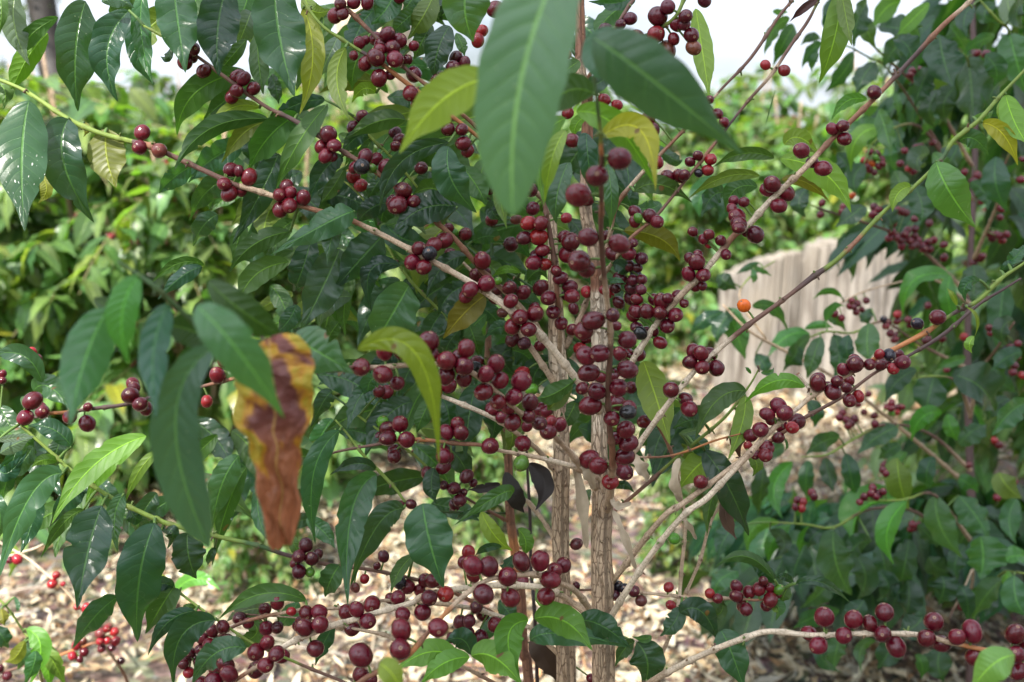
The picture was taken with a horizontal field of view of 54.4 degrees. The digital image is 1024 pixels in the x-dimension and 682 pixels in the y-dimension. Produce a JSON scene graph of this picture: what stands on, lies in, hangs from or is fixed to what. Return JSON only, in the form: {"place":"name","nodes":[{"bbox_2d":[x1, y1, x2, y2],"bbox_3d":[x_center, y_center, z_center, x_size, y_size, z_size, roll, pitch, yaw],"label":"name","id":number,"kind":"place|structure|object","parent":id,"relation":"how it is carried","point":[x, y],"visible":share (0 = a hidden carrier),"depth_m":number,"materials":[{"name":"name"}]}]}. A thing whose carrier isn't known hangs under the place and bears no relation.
{"place":"outdoors","nodes":[
{"label":"outdoors","id":0,"kind":"place"},
{"bbox_2d":[0,0,1010,126],"label":"sky","id":1,"kind":"structure","parent":0,"point":[736,27],"materials":[{"name":"white"}]},
{"bbox_2d":[0,127,1023,681],"bbox_3d":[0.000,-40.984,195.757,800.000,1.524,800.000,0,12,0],"label":"ground","id":2,"kind":"structure","parent":0,"point":[156,669],"depth_m":2.93,"materials":[{"name":"soil"}]},
{"bbox_2d":[0,211,55,363],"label":"coffee bush","id":3,"kind":"object","parent":2,"relation":"on","point":[2,345],"visible":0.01,"depth_m":5.20,"materials":[{"name":"green plant"}]},
{"bbox_2d":[0,0,80,129],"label":"gum tree","id":4,"kind":"object","parent":2,"relation":"on","point":[38,9],"visible":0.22,"depth_m":6.14,"materials":[{"name":"brown plant"}]},
{"bbox_2d":[8,62,110,366],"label":"coffee bush","id":5,"kind":"object","parent":2,"relation":"on","point":[63,90],"visible":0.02,"depth_m":5.76,"materials":[{"name":"green plant"}]},
{"bbox_2d":[0,123,147,553],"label":"coffee bush","id":6,"kind":"object","parent":2,"relation":"on","point":[41,219],"visible":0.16,"depth_m":3.59,"materials":[{"name":"green plant"}]},
{"bbox_2d":[0,52,206,505],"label":"coffee bush","id":7,"kind":"object","parent":2,"relation":"on","point":[17,254],"visible":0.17,"depth_m":3.49,"materials":[{"name":"green plant"}]},
{"bbox_2d":[40,85,166,224],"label":"coffee bush","id":8,"kind":"object","parent":2,"relation":"on","point":[106,92],"visible":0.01,"depth_m":7.63,"materials":[{"name":"green plant"}]},
{"bbox_2d":[0,541,219,681],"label":"coffee plant","id":9,"kind":"object","parent":2,"relation":"on","point":[42,655],"visible":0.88,"depth_m":1.31,"materials":[{"name":"green plant"}]},
{"bbox_2d":[5,91,220,370],"bbox_3d":[-2.086,-0.321,5.416,1.677,2.031,1.795,-3,12,-16],"label":"coffee bush","id":10,"kind":"object","parent":2,"relation":"on","point":[201,113],"visible":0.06,"depth_m":5.20,"materials":[{"name":"green plant"}]},
{"bbox_2d":[117,64,212,286],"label":"coffee bush","id":11,"kind":"object","parent":2,"relation":"on","point":[142,82],"visible":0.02,"depth_m":7.08,"materials":[{"name":"green plant"}]},
{"bbox_2d":[0,120,386,575],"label":"coffee bush","id":12,"kind":"object","parent":2,"relation":"on","point":[155,226],"visible":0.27,"depth_m":3.42,"materials":[{"name":"green plant"}]},
{"bbox_2d":[161,90,298,312],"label":"coffee bush","id":13,"kind":"object","parent":2,"relation":"on","point":[267,99],"visible":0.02,"depth_m":5.62,"materials":[{"name":"green plant"}]},
{"bbox_2d":[197,450,323,619],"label":"coffee bush","id":14,"kind":"object","parent":2,"relation":"on","point":[242,529],"visible":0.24,"depth_m":2.93,"materials":[{"name":"green plant"}]},
{"bbox_2d":[249,74,331,169],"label":"coffee bush","id":15,"kind":"object","parent":2,"relation":"on","point":[303,158],"visible":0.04,"depth_m":7.86,"materials":[{"name":"green plant"}]},
{"bbox_2d":[147,122,466,489],"bbox_3d":[-0.849,0.020,4.086,1.399,1.875,1.376,3,12,14],"label":"coffee bush","id":16,"kind":"object","parent":2,"relation":"on","point":[349,349],"visible":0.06,"depth_m":3.85,"materials":[{"name":"green plant"}]},
{"bbox_2d":[272,80,414,354],"bbox_3d":[-1.049,-0.445,5.605,1.453,2.037,1.346,-6,13,-25],"label":"coffee bush","id":17,"kind":"object","parent":2,"relation":"on","point":[355,106],"visible":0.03,"depth_m":5.21,"materials":[{"name":"green plant"}]},
{"bbox_2d":[334,0,415,114],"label":"gum tree","id":18,"kind":"object","parent":2,"relation":"on","point":[400,85],"visible":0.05,"depth_m":6.72,"materials":[{"name":"green plant"}]},
{"bbox_2d":[332,102,486,450],"bbox_3d":[-0.575,-0.202,4.669,1.254,1.897,1.353,11,17,43],"label":"coffee bush","id":19,"kind":"object","parent":2,"relation":"on","point":[425,311],"visible":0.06,"depth_m":4.48,"materials":[{"name":"green plant"}]},
{"bbox_2d":[415,80,433,223],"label":"coffee bush","id":20,"kind":"object","parent":2,"relation":"on","point":[418,83],"depth_m":7.79,"materials":[{"name":"green plant"}]},
{"bbox_2d":[351,133,520,341],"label":"coffee bush","id":21,"kind":"object","parent":2,"relation":"on","point":[410,182],"depth_m":5.92,"materials":[{"name":"green plant"}]},
{"bbox_2d":[401,403,551,559],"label":"coffee bush","id":22,"kind":"object","parent":2,"relation":"on","point":[490,467],"visible":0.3,"depth_m":3.20,"materials":[{"name":"green plant"}]},
{"bbox_2d":[0,0,1023,681],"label":"coffee plant","id":23,"kind":"object","parent":2,"relation":"on","point":[514,90],"visible":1,"depth_m":0.98,"materials":[{"name":"green plant"}]},
{"bbox_2d":[571,450,588,547],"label":"dry gum leaf","id":24,"kind":"object","parent":23,"relation":"attached to","point":[582,504],"visible":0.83,"depth_m":1.01,"materials":[{"name":"beige plant"}]},
{"bbox_2d":[580,466,595,489],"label":"dry gum leaf","id":25,"kind":"object","parent":23,"relation":"attached to","point":[589,476],"visible":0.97,"depth_m":0.99,"materials":[{"name":"beige plant"}]},
{"bbox_2d":[610,497,630,509],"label":"dry gum leaf","id":26,"kind":"object","parent":23,"relation":"attached to","point":[617,505],"visible":1,"depth_m":0.99,"materials":[{"name":"beige plant"}]},
{"bbox_2d":[612,510,636,569],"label":"dry gum leaf","id":27,"kind":"object","parent":23,"relation":"attached to","point":[625,539],"visible":0.98,"depth_m":0.99,"materials":[{"name":"beige plant"}]},
{"bbox_2d":[631,454,649,481],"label":"dry gum leaf","id":28,"kind":"object","parent":23,"relation":"attached to","point":[641,466],"visible":0.87,"depth_m":0.99,"materials":[{"name":"beige plant"}]},
{"bbox_2d":[669,458,682,501],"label":"dry gum leaf","id":29,"kind":"object","parent":23,"relation":"attached to","point":[674,486],"visible":0.98,"depth_m":0.99,"materials":[{"name":"beige plant"}]},
{"bbox_2d":[682,518,696,539],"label":"dry gum leaf","id":30,"kind":"object","parent":23,"relation":"attached to","point":[689,526],"visible":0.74,"depth_m":1.01,"materials":[{"name":"beige plant"}]},
{"bbox_2d":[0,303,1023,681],"bbox_3d":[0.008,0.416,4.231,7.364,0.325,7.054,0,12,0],"label":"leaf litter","id":31,"kind":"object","parent":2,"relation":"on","point":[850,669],"visible":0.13,"depth_m":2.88,"materials":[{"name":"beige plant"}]},
{"bbox_2d":[0,586,51,598],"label":"fallen stick","id":32,"kind":"object","parent":31,"relation":"on","point":[24,589],"visible":0.93,"depth_m":2.92,"materials":[{"name":"beige wood"}]},
{"bbox_2d":[525,435,538,681],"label":"dead seedling","id":33,"kind":"object","parent":2,"relation":"on","point":[531,569],"visible":0.56,"depth_m":1.20,"materials":[{"name":"brown wood"}]},
{"bbox_2d":[454,141,630,352],"bbox_3d":[0.044,-0.420,6.079,1.429,1.914,1.405,8,14,32],"label":"coffee bush","id":34,"kind":"object","parent":2,"relation":"on","point":[567,208],"visible":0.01,"depth_m":5.88,"materials":[{"name":"green plant"}]},
{"bbox_2d":[558,70,639,210],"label":"coffee bush","id":35,"kind":"object","parent":2,"relation":"on","point":[606,90],"visible":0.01,"depth_m":8.14,"materials":[{"name":"green plant"}]},
{"bbox_2d":[538,104,684,341],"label":"coffee bush","id":36,"kind":"object","parent":2,"relation":"on","point":[641,247],"visible":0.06,"depth_m":6.51,"materials":[{"name":"green plant"}]},
{"bbox_2d":[613,319,696,437],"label":"coffee bush","id":37,"kind":"object","parent":2,"relation":"on","point":[655,356],"visible":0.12,"depth_m":4.51,"materials":[{"name":"green plant"}]},
{"bbox_2d":[630,446,721,586],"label":"coffee bush","id":38,"kind":"object","parent":2,"relation":"on","point":[665,498],"visible":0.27,"depth_m":3.07,"materials":[{"name":"green plant"}]},
{"bbox_2d":[639,89,764,276],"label":"coffee bush","id":39,"kind":"object","parent":2,"relation":"on","point":[686,144],"visible":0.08,"depth_m":7.83,"materials":[{"name":"green plant"}]},
{"bbox_2d":[618,150,797,348],"bbox_3d":[1.133,-0.383,6.208,1.311,1.588,1.403,2,12,9],"label":"coffee bush","id":40,"kind":"object","parent":2,"relation":"on","point":[683,218],"visible":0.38,"depth_m":6.09,"materials":[{"name":"green plant"}]},
{"bbox_2d":[685,58,822,254],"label":"coffee bush","id":41,"kind":"object","parent":2,"relation":"on","point":[739,88],"visible":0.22,"depth_m":8.51,"materials":[{"name":"green plant"}]},
{"bbox_2d":[695,96,873,272],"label":"coffee bush","id":42,"kind":"object","parent":2,"relation":"on","point":[782,222],"visible":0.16,"depth_m":6.97,"materials":[{"name":"green plant"}]},
{"bbox_2d":[713,237,902,401],"bbox_3d":[1.531,-0.111,5.141,0.945,0.840,0.297,0,12,0],"label":"tree stump","id":43,"kind":"object","parent":2,"relation":"on","point":[790,270],"visible":0.52,"depth_m":5.08,"materials":[{"name":"brown wood"}]},
{"bbox_2d":[780,47,896,249],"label":"coffee bush","id":44,"kind":"object","parent":2,"relation":"on","point":[846,87],"visible":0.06,"depth_m":7.95,"materials":[{"name":"green plant"}]},
{"bbox_2d":[681,0,1023,681],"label":"coffee plant","id":45,"kind":"object","parent":2,"relation":"on","point":[897,546],"visible":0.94,"depth_m":1.72,"materials":[{"name":"green plant"}]},
{"bbox_2d":[791,76,966,330],"bbox_3d":[2.429,-0.677,6.423,1.496,2.097,1.386,7,14,29],"label":"coffee bush","id":46,"kind":"object","parent":2,"relation":"on","point":[824,223],"visible":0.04,"depth_m":6.17,"materials":[{"name":"green plant"}]},
{"bbox_2d":[782,114,985,370],"bbox_3d":[2.263,-0.378,5.863,1.433,1.953,1.458,-8,14,-33],"label":"coffee bush","id":47,"kind":"object","parent":2,"relation":"on","point":[877,190],"visible":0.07,"depth_m":5.66,"materials":[{"name":"green plant"}]},
{"bbox_2d":[842,175,1023,519],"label":"coffee bush","id":48,"kind":"object","parent":2,"relation":"on","point":[986,455],"visible":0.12,"depth_m":3.39,"materials":[{"name":"green plant"}]},
{"bbox_2d":[869,115,1023,340],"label":"coffee bush","id":49,"kind":"object","parent":2,"relation":"on","point":[979,222],"visible":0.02,"depth_m":5.85,"materials":[{"name":"green plant"}]},
{"bbox_2d":[915,154,1020,351],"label":"coffee bush","id":50,"kind":"object","parent":2,"relation":"on","point":[972,328],"depth_m":5.90,"materials":[{"name":"green plant"}]}
]}

